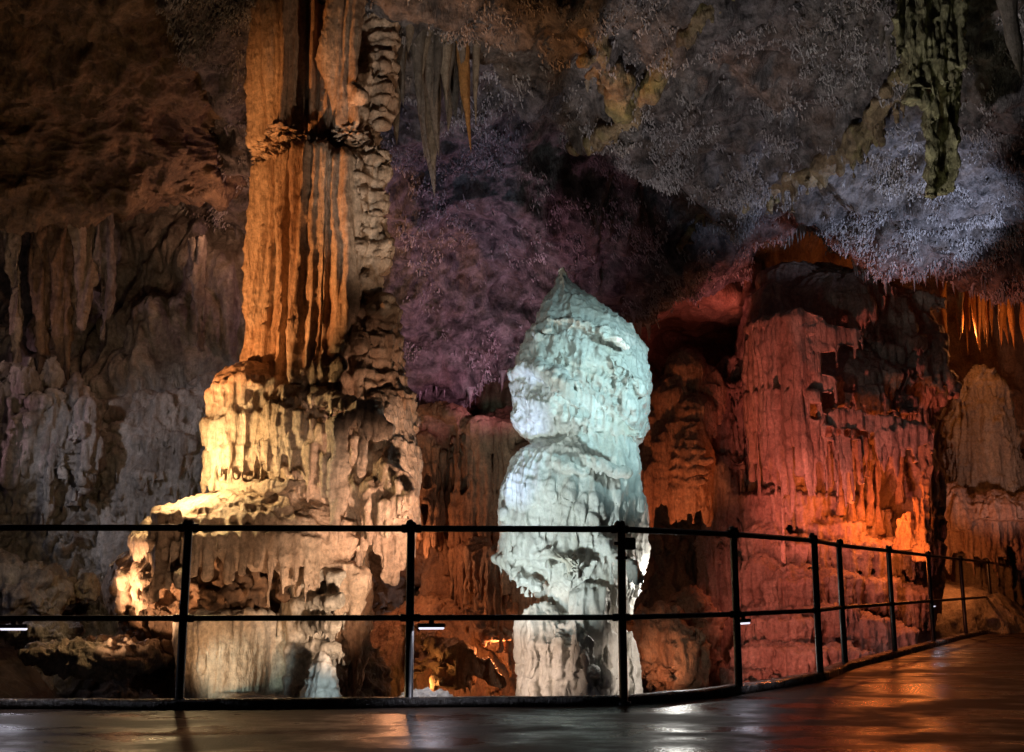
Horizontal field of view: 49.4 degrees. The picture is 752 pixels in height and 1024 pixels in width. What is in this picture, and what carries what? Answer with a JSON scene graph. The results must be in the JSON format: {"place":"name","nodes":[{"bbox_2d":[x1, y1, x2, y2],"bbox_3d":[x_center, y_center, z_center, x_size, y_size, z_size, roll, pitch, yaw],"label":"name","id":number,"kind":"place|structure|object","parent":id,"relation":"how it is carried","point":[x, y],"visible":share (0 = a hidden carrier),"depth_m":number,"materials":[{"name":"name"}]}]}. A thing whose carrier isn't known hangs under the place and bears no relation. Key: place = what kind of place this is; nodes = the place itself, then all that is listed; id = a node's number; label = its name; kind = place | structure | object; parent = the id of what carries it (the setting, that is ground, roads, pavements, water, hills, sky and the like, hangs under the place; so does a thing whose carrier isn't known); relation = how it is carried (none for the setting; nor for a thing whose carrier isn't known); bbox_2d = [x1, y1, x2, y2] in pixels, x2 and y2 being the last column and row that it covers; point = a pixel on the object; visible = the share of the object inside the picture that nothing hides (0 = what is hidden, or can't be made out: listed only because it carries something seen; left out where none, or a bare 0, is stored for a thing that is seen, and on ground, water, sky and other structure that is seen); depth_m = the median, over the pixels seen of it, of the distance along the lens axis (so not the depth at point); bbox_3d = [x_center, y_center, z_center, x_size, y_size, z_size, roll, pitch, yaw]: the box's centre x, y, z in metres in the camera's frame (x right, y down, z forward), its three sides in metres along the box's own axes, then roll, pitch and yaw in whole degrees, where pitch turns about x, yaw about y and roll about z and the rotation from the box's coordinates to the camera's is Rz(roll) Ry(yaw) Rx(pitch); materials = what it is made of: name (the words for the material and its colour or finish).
{"place":"outdoors","nodes":[
{"label":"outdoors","id":0,"kind":"place"},
{"bbox_2d":[0,202,419,698],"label":"cave wall","id":1,"kind":"structure","parent":0,"point":[150,337],"depth_m":14.26,"materials":[{"name":"brown stone"}]},
{"bbox_2d":[0,356,107,532],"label":"wall flowstone","id":2,"kind":"object","parent":1,"relation":"attached to","point":[53,424],"depth_m":12.71,"materials":[{"name":"grey stone"}]},
{"bbox_2d":[83,371,216,576],"bbox_3d":[-4.218,1.442,13.744,2.208,3.119,1.984,0,-11,0],"label":"wall flowstone","id":3,"kind":"object","parent":1,"relation":"attached to","point":[156,434],"depth_m":13.20,"materials":[{"name":"grey stone"}]},
{"bbox_2d":[186,234,207,351],"bbox_3d":[-3.939,-1.052,13.844,0.273,1.500,0.286,0,-11,0],"label":"stone curtain","id":4,"kind":"object","parent":1,"relation":"attached to","point":[197,262],"visible":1,"depth_m":13.82,"materials":[{"name":"stone"}]},
{"bbox_2d":[0,645,655,698],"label":"cave floor","id":5,"kind":"structure","parent":0,"point":[19,679],"depth_m":11.39,"materials":[{"name":"brown stone"}]},
{"bbox_2d":[0,548,73,623],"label":"rock","id":6,"kind":"object","parent":5,"relation":"on","point":[34,587],"visible":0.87,"depth_m":10.99,"materials":[{"name":"brown stone"}]},
{"bbox_2d":[7,614,84,649],"bbox_3d":[-4.162,2.322,9.941,0.633,0.377,0.552,2,-11,-11],"label":"rock","id":7,"kind":"object","parent":5,"relation":"on","point":[44,631],"visible":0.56,"depth_m":9.77,"materials":[{"name":"beige stone"}]},
{"bbox_2d":[60,576,78,614],"bbox_3d":[-4.718,2.258,11.563,0.428,0.485,0.508,0,-11,0],"label":"rock","id":8,"kind":"object","parent":5,"relation":"on","point":[72,599],"visible":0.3,"depth_m":11.60,"materials":[{"name":"brown stone"}]},
{"bbox_2d":[74,572,100,603],"bbox_3d":[-4.459,2.223,11.677,0.271,0.329,0.302,0,-11,0],"label":"rock","id":9,"kind":"object","parent":5,"relation":"on","point":[87,587],"visible":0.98,"depth_m":11.61,"materials":[{"name":"brown stone"}]},
{"bbox_2d":[17,634,172,683],"bbox_3d":[-3.492,2.359,9.314,1.291,0.388,0.790,0,-11,0],"label":"rock","id":10,"kind":"object","parent":5,"relation":"on","point":[101,658],"visible":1,"depth_m":9.06,"materials":[{"name":"beige stone"}]},
{"bbox_2d":[101,0,422,697],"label":"stone column","id":11,"kind":"structure","parent":5,"relation":"on","point":[311,417],"depth_m":9.93,"materials":[{"name":"beige stone"}]},
{"bbox_2d":[299,650,341,697],"bbox_3d":[-1.501,2.595,8.711,0.494,0.876,0.410,0,-11,0],"label":"stalagmite","id":12,"kind":"object","parent":5,"relation":"on","point":[322,680],"visible":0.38,"depth_m":8.68,"materials":[{"name":"beige stone"}]},
{"bbox_2d":[399,687,453,696],"bbox_3d":[-0.536,1.982,6.808,0.358,0.151,0.204,0,-11,0],"label":"rock","id":13,"kind":"object","parent":5,"relation":"on","point":[426,691],"visible":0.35,"depth_m":6.77,"materials":[{"name":"beige stone"}]},
{"bbox_2d":[491,267,652,695],"bbox_3d":[0.606,1.354,10.749,1.628,5.083,1.620,0,-11,0],"label":"white stalagmite","id":14,"kind":"object","parent":5,"relation":"on","point":[579,374],"visible":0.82,"depth_m":10.44,"materials":[{"name":"white stone"}]},
{"bbox_2d":[626,599,711,691],"bbox_3d":[1.813,3.285,13.125,1.072,1.279,1.132,0,-11,0],"label":"boulder","id":15,"kind":"object","parent":5,"relation":"on","point":[674,654],"visible":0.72,"depth_m":12.80,"materials":[{"name":"beige stone"}]},
{"bbox_2d":[668,584,727,686],"bbox_3d":[2.281,3.559,14.243,0.939,1.762,1.054,0,-11,0],"label":"boulder","id":16,"kind":"object","parent":5,"relation":"on","point":[692,599],"visible":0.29,"depth_m":13.96,"materials":[{"name":"beige stone"}]},
{"bbox_2d":[719,260,962,685],"bbox_3d":[4.534,1.750,15.395,4.012,7.531,4.842,0,-11,0],"label":"flowstone mass","id":17,"kind":"object","parent":5,"relation":"on","point":[844,365],"visible":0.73,"depth_m":15.22,"materials":[{"name":"red stone"}]},
{"bbox_2d":[836,459,845,515],"bbox_3d":[4.553,1.376,15.462,0.165,1.125,0.144,0,-11,0],"label":"stalagmite","id":18,"kind":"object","parent":17,"relation":"on","point":[840,509],"depth_m":15.37,"materials":[{"name":"orange stone"}]},
{"bbox_2d":[847,503,856,521],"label":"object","id":19,"kind":"structure","parent":17,"relation":"on","point":[851,515],"depth_m":15.38,"materials":[{"name":"orange stone"}]},
{"bbox_2d":[856,465,865,520],"bbox_3d":[4.839,1.419,15.553,0.213,1.244,0.152,-3,-11,16],"label":"stalagmite","id":20,"kind":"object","parent":17,"relation":"on","point":[860,511],"depth_m":15.43,"materials":[{"name":"orange stone"}]},
{"bbox_2d":[865,444,874,526],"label":"slender column","id":21,"kind":"structure","parent":17,"relation":"on","point":[869,515],"depth_m":15.53,"materials":[{"name":"orange stone"}]},
{"bbox_2d":[875,458,886,534],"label":"slender column","id":22,"kind":"structure","parent":17,"relation":"on","point":[880,528],"depth_m":15.54,"materials":[{"name":"orange stone"}]},
{"bbox_2d":[894,456,905,504],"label":"slender column","id":23,"kind":"structure","parent":17,"relation":"on","point":[899,492],"depth_m":15.65,"materials":[{"name":"orange stone"}]},
{"bbox_2d":[892,511,916,550],"bbox_3d":[5.306,2.098,15.036,0.414,0.534,0.387,0,-11,0],"label":"stalagmite","id":24,"kind":"object","parent":17,"relation":"on","point":[904,539],"visible":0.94,"depth_m":14.95,"materials":[{"name":"orange stone"}]},
{"bbox_2d":[913,496,920,543],"bbox_3d":[5.438,1.957,14.992,0.250,0.668,0.225,-7,-13,33],"label":"stalagmite","id":25,"kind":"object","parent":17,"relation":"on","point":[916,509],"visible":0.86,"depth_m":14.97,"materials":[{"name":"orange stone"}]},
{"bbox_2d":[911,469,937,562],"bbox_3d":[5.495,1.874,14.966,0.308,1.248,0.301,8,-13,-38],"label":"stalagmite","id":26,"kind":"object","parent":17,"relation":"on","point":[925,542],"visible":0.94,"depth_m":14.87,"materials":[{"name":"orange stone"}]},
{"bbox_2d":[935,581,1023,638],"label":"rock ledge","id":27,"kind":"object","parent":5,"relation":"on","point":[997,612],"visible":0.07,"depth_m":16.70,"materials":[{"name":"brown stone"}]},
{"bbox_2d":[942,364,1023,607],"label":"stalagmite","id":28,"kind":"object","parent":27,"relation":"on","point":[983,459],"visible":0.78,"depth_m":18.60,"materials":[{"name":"brown stone"}]},
{"bbox_2d":[0,633,1023,751],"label":"walkway","id":29,"kind":"structure","parent":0,"point":[965,695],"depth_m":5.85,"materials":[{"name":"grey concrete"}]},
{"bbox_2d":[0,630,986,709],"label":"kerb","id":30,"kind":"structure","parent":29,"relation":"on","point":[834,669],"depth_m":6.62,"materials":[{"name":"concrete"}]},
{"bbox_2d":[0,519,991,705],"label":"railing","id":31,"kind":"object","parent":30,"relation":"on","point":[410,528],"visible":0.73,"depth_m":6.81,"materials":[{"name":"black metal"}]},
{"bbox_2d":[0,621,28,629],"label":"rail lamp","id":32,"kind":"object","parent":31,"relation":"attached to","point":[13,625],"visible":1,"depth_m":6.60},
{"bbox_2d":[417,620,445,628],"bbox_3d":[-0.487,1.503,6.738,0.170,0.059,0.040,1,-11,-4],"label":"rail lamp","id":33,"kind":"object","parent":31,"relation":"attached to","point":[431,624],"visible":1,"depth_m":6.72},
{"bbox_2d":[614,538,635,559],"bbox_3d":[0.699,1.071,6.908,0.137,0.136,0.095,0,-11,0],"label":"control box","id":34,"kind":"object","parent":31,"relation":"attached to","point":[630,543],"visible":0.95,"depth_m":6.89,"materials":[{"name":"black metal"}]},
{"bbox_2d":[740,616,750,624],"bbox_3d":[1.575,1.662,7.589,0.040,0.059,0.170,-8,-13,37],"label":"rail lamp","id":35,"kind":"object","parent":31,"relation":"attached to","point":[743,620],"visible":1,"depth_m":7.58,"materials":[{"name":"metal"}]},
{"bbox_2d":[156,0,1023,409],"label":"cave ceiling","id":36,"kind":"structure","parent":0,"point":[462,304],"depth_m":13.53,"materials":[{"name":"grey stone"}]},
{"bbox_2d":[0,0,247,235],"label":"rock overhang","id":37,"kind":"object","parent":36,"relation":"attached to","point":[105,112],"visible":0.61,"depth_m":12.73,"materials":[{"name":"brown stone"}]},
{"bbox_2d":[0,231,23,363],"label":"stone curtain","id":38,"kind":"object","parent":37,"relation":"hanging from","point":[12,242],"visible":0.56,"depth_m":13.61,"materials":[{"name":"stone"}]},
{"bbox_2d":[27,225,51,373],"bbox_3d":[-5.895,-1.143,13.675,0.611,2.847,0.419,0,-11,0],"label":"stone curtain","id":39,"kind":"object","parent":37,"relation":"hanging from","point":[39,279],"visible":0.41,"depth_m":13.61,"materials":[{"name":"brown stone"}]},
{"bbox_2d":[43,224,73,382],"bbox_3d":[-5.663,-1.039,13.766,0.663,3.065,0.497,0,-11,0],"label":"stone curtain","id":40,"kind":"object","parent":37,"relation":"hanging from","point":[57,242],"visible":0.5,"depth_m":13.64,"materials":[{"name":"brown stone"}]},
{"bbox_2d":[67,224,98,330],"bbox_3d":[-5.433,-1.573,13.838,0.600,2.056,0.423,0,-11,0],"label":"stone curtain","id":41,"kind":"object","parent":37,"relation":"hanging from","point":[84,279],"visible":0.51,"depth_m":13.75,"materials":[{"name":"brown stone"}]},
{"bbox_2d":[92,213,116,340],"bbox_3d":[-5.135,-1.472,13.922,0.446,2.111,0.359,-2,-11,9],"label":"stone curtain","id":42,"kind":"object","parent":37,"relation":"hanging from","point":[104,257],"visible":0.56,"depth_m":13.86,"materials":[{"name":"brown stone"}]},
{"bbox_2d":[393,51,406,142],"bbox_3d":[-1.068,-3.641,11.677,0.634,2.489,0.600,3,-11,-17],"label":"stalactite","id":43,"kind":"object","parent":36,"relation":"hanging from","point":[396,124],"visible":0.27,"depth_m":11.54},
{"bbox_2d":[396,28,406,105],"bbox_3d":[-1.210,-3.671,11.238,0.644,1.957,0.614,0,-11,0],"label":"stalactite","id":44,"kind":"object","parent":36,"relation":"hanging from","point":[401,53],"visible":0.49,"depth_m":11.19},
{"bbox_2d":[406,24,413,52],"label":"stalactite","id":45,"kind":"object","parent":36,"relation":"hanging from","point":[409,32],"visible":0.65,"depth_m":10.98},
{"bbox_2d":[411,29,426,113],"bbox_3d":[-0.811,-3.670,11.250,0.541,2.082,0.556,0,-11,0],"label":"stalactite","id":46,"kind":"object","parent":36,"relation":"hanging from","point":[417,52],"visible":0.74,"depth_m":11.19},
{"bbox_2d":[420,127,424,158],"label":"stalactite","id":47,"kind":"object","parent":36,"relation":"hanging from","point":[422,145],"visible":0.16,"depth_m":12.05},
{"bbox_2d":[417,85,435,196],"bbox_3d":[-0.942,-3.340,11.767,0.530,2.938,0.470,-2,-11,8],"label":"stalactite","id":48,"kind":"object","parent":36,"relation":"hanging from","point":[421,115],"visible":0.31,"depth_m":11.72},
{"bbox_2d":[422,30,432,77],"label":"stalactite","id":49,"kind":"object","parent":36,"relation":"hanging from","point":[427,42],"visible":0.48,"depth_m":11.29},
{"bbox_2d":[422,73,440,171],"bbox_3d":[-1.078,-3.427,11.718,0.761,2.767,0.588,-4,-11,21],"label":"stalactite","id":50,"kind":"object","parent":36,"relation":"hanging from","point":[432,147],"visible":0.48,"depth_m":11.51},
{"bbox_2d":[424,32,439,155],"bbox_3d":[-0.858,-3.517,11.482,0.443,2.550,0.470,0,-11,0],"label":"stalactite","id":51,"kind":"object","parent":36,"relation":"hanging from","point":[428,78],"visible":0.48,"depth_m":11.46},
{"bbox_2d":[431,32,433,103],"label":"stalactite","id":52,"kind":"object","parent":36,"relation":"hanging from","point":[432,80],"visible":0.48,"depth_m":11.43},
{"bbox_2d":[433,28,442,106],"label":"stalactite","id":53,"kind":"object","parent":36,"relation":"hanging from","point":[437,52],"visible":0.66,"depth_m":11.34},
{"bbox_2d":[441,38,452,99],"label":"stalactite","id":54,"kind":"object","parent":36,"relation":"hanging from","point":[446,60],"visible":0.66,"depth_m":11.36},
{"bbox_2d":[442,43,455,114],"bbox_3d":[-0.567,-3.713,11.590,0.547,2.165,0.658,6,-12,-29],"label":"stalactite","id":55,"kind":"object","parent":36,"relation":"hanging from","point":[451,68],"visible":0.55,"depth_m":11.42},
{"bbox_2d":[447,95,452,130],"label":"stalactite","id":56,"kind":"object","parent":36,"relation":"hanging from","point":[450,110],"visible":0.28,"depth_m":11.75},
{"bbox_2d":[452,57,455,81],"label":"stalactite","id":57,"kind":"object","parent":36,"relation":"hanging from","point":[453,71],"visible":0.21,"depth_m":11.70},
{"bbox_2d":[450,57,459,118],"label":"stalactite","id":58,"kind":"object","parent":36,"relation":"hanging from","point":[454,90],"visible":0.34,"depth_m":11.73},
{"bbox_2d":[458,41,465,62],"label":"stalactite","id":59,"kind":"object","parent":36,"relation":"hanging from","point":[462,54],"visible":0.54,"depth_m":11.37},
{"bbox_2d":[461,99,462,121],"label":"stalactite","id":60,"kind":"object","parent":36,"relation":"hanging from","point":[461,110],"visible":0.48,"depth_m":11.36},
{"bbox_2d":[456,41,470,149],"bbox_3d":[-0.501,-3.394,11.352,0.360,2.256,0.342,0,-11,0],"label":"stalactite","id":61,"kind":"object","parent":36,"relation":"hanging from","point":[464,74],"visible":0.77,"depth_m":11.35},
{"bbox_2d":[466,387,474,406],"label":"stalactite","id":62,"kind":"object","parent":36,"relation":"hanging from","point":[470,390],"visible":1,"depth_m":14.53},
{"bbox_2d":[472,40,480,121],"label":"stalactite","id":63,"kind":"object","parent":36,"relation":"hanging from","point":[476,48],"visible":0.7,"depth_m":11.40},
{"bbox_2d":[479,374,483,394],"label":"stalactite","id":64,"kind":"object","parent":36,"relation":"hanging from","point":[480,387],"visible":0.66,"depth_m":14.78},
{"bbox_2d":[498,370,506,390],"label":"stalactite","id":65,"kind":"object","parent":36,"relation":"hanging from","point":[502,373],"visible":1,"depth_m":15.17},
{"bbox_2d":[584,80,589,91],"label":"stalactite","id":66,"kind":"object","parent":36,"relation":"hanging from","point":[587,83],"visible":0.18,"depth_m":12.18},
{"bbox_2d":[155,0,1023,407],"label":"coral growth","id":67,"kind":"object","parent":36,"relation":"attached to","point":[663,182],"visible":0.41,"depth_m":13.58,"materials":[{"name":"grey stone"}]},
{"bbox_2d":[576,27,635,124],"bbox_3d":[1.119,-3.157,11.936,0.486,0.774,1.748,-4,-11,19],"label":"roof rib","id":68,"kind":"object","parent":36,"relation":"attached to","point":[617,94],"visible":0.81,"depth_m":11.64,"materials":[{"name":"brown stone"}]},
{"bbox_2d":[630,311,636,325],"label":"stalactite","id":69,"kind":"object","parent":36,"relation":"hanging from","point":[634,314],"visible":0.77,"depth_m":16.05},
{"bbox_2d":[638,321,642,338],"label":"stalactite","id":70,"kind":"object","parent":36,"relation":"hanging from","point":[640,326],"visible":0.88,"depth_m":16.32},
{"bbox_2d":[644,322,651,340],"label":"stalactite","id":71,"kind":"object","parent":36,"relation":"hanging from","point":[648,326],"visible":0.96,"depth_m":16.32},
{"bbox_2d":[566,0,734,155],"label":"roof rib","id":72,"kind":"object","parent":36,"relation":"attached to","point":[649,91],"visible":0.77,"depth_m":11.85,"materials":[{"name":"brown stone"}]},
{"bbox_2d":[676,203,749,251],"bbox_3d":[2.751,-2.091,15.085,0.232,0.665,1.309,9,-14,-39],"label":"roof rib","id":73,"kind":"object","parent":36,"relation":"attached to","point":[685,239],"visible":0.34,"depth_m":15.34,"materials":[{"name":"grey stone"}]},
{"bbox_2d":[798,224,801,238],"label":"stalactite","id":74,"kind":"object","parent":36,"relation":"hanging from","point":[800,228],"visible":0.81,"depth_m":16.08},
{"bbox_2d":[801,224,804,237],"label":"stalactite","id":75,"kind":"object","parent":36,"relation":"hanging from","point":[803,229],"visible":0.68,"depth_m":16.03},
{"bbox_2d":[766,63,906,214],"bbox_3d":[3.866,-2.982,15.497,1.357,2.356,8.285,0,-11,0],"label":"roof rib","id":76,"kind":"object","parent":36,"relation":"attached to","point":[863,136],"visible":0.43,"depth_m":12.87,"materials":[{"name":"stone"}]},
{"bbox_2d":[851,259,856,276],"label":"stalactite","id":77,"kind":"object","parent":36,"relation":"hanging from","point":[853,264],"visible":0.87,"depth_m":15.65},
{"bbox_2d":[878,24,884,50],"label":"stalactite","id":78,"kind":"object","parent":36,"relation":"hanging from","point":[881,32],"visible":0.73,"depth_m":11.57},
{"bbox_2d":[883,282,886,294],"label":"stalactite","id":79,"kind":"object","parent":36,"relation":"hanging from","point":[885,286],"visible":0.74,"depth_m":15.32},
{"bbox_2d":[885,34,891,66],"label":"stalactite","id":80,"kind":"object","parent":36,"relation":"hanging from","point":[888,42],"visible":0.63,"depth_m":11.59},
{"bbox_2d":[890,0,970,199],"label":"stalactite","id":81,"kind":"object","parent":36,"relation":"hanging from","point":[932,46],"visible":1,"depth_m":10.87},
{"bbox_2d":[934,269,937,287],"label":"stalactite","id":82,"kind":"object","parent":36,"relation":"hanging from","point":[936,274],"visible":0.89,"depth_m":14.96},
{"bbox_2d":[938,279,947,332],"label":"stalactite","id":83,"kind":"object","parent":36,"relation":"hanging from","point":[943,310],"visible":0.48,"depth_m":17.82},
{"bbox_2d":[955,286,963,340],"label":"stalactite","id":84,"kind":"object","parent":36,"relation":"hanging from","point":[959,303],"visible":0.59,"depth_m":16.73},
{"bbox_2d":[963,291,969,351],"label":"stalactite","id":85,"kind":"object","parent":36,"relation":"hanging from","point":[966,303],"visible":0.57,"depth_m":18.30},
{"bbox_2d":[963,306,970,330],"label":"stalactite","id":86,"kind":"object","parent":36,"relation":"hanging from","point":[969,319],"visible":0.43,"depth_m":18.34},
{"bbox_2d":[970,282,975,297],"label":"stalactite","id":87,"kind":"object","parent":36,"relation":"hanging from","point":[972,287],"visible":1,"depth_m":14.96},
{"bbox_2d":[971,294,975,319],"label":"stalactite","id":88,"kind":"object","parent":36,"relation":"hanging from","point":[973,301],"visible":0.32,"depth_m":18.36},
{"bbox_2d":[970,300,980,351],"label":"stalactite","id":89,"kind":"object","parent":36,"relation":"hanging from","point":[975,327],"visible":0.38,"depth_m":18.54},
{"bbox_2d":[976,292,980,343],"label":"stalactite","id":90,"kind":"object","parent":36,"relation":"hanging from","point":[978,309],"visible":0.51,"depth_m":17.46},
{"bbox_2d":[981,294,984,338],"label":"stalactite","id":91,"kind":"object","parent":36,"relation":"hanging from","point":[983,313],"visible":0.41,"depth_m":17.86},
{"bbox_2d":[983,276,986,291],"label":"stalactite","id":92,"kind":"object","parent":36,"relation":"hanging from","point":[984,281],"visible":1,"depth_m":14.90},
{"bbox_2d":[985,298,988,345],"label":"stalactite","id":93,"kind":"object","parent":36,"relation":"hanging from","point":[987,319],"visible":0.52,"depth_m":18.38},
{"bbox_2d":[989,299,992,333],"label":"stalactite","id":94,"kind":"object","parent":36,"relation":"hanging from","point":[991,315],"visible":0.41,"depth_m":18.27},
{"bbox_2d":[998,302,1004,345],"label":"stalactite","id":95,"kind":"object","parent":36,"relation":"hanging from","point":[1001,309],"visible":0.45,"depth_m":18.04},
{"bbox_2d":[1000,284,1005,301],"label":"stalactite","id":96,"kind":"object","parent":36,"relation":"hanging from","point":[1003,293],"visible":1,"depth_m":14.89},
{"bbox_2d":[1003,302,1006,329],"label":"stalactite","id":97,"kind":"object","parent":36,"relation":"hanging from","point":[1005,317],"visible":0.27,"depth_m":18.30},
{"bbox_2d":[1004,324,1008,343],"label":"stalactite","id":98,"kind":"object","parent":36,"relation":"hanging from","point":[1006,332],"visible":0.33,"depth_m":18.35},
{"bbox_2d":[996,0,1022,77],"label":"stalactite","id":99,"kind":"object","parent":36,"relation":"hanging from","point":[1008,10],"visible":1,"depth_m":10.82},
{"bbox_2d":[1007,298,1014,347],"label":"stalactite","id":100,"kind":"object","parent":36,"relation":"hanging from","point":[1011,315],"visible":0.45,"depth_m":18.66},
{"bbox_2d":[1019,300,1023,339],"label":"stalactite","id":101,"kind":"object","parent":36,"relation":"hanging from","point":[1021,319],"visible":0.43,"depth_m":18.26},
{"bbox_2d":[465,230,1023,684],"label":"back wall","id":102,"kind":"structure","parent":0,"point":[707,328],"depth_m":18.63,"materials":[{"name":"brown stone"}]},
{"bbox_2d":[370,400,539,696],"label":"flowstone wall","id":103,"kind":"structure","parent":102,"relation":"attached to","point":[466,455],"depth_m":13.42,"materials":[{"name":"brown stone"}]},
{"bbox_2d":[639,348,746,665],"bbox_3d":[2.650,2.200,16.008,1.315,5.261,1.990,-7,-13,35],"label":"stalagmite","id":104,"kind":"object","parent":102,"relation":"attached to","point":[691,453],"visible":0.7,"depth_m":15.91,"materials":[{"name":"brown stone"}]}
]}

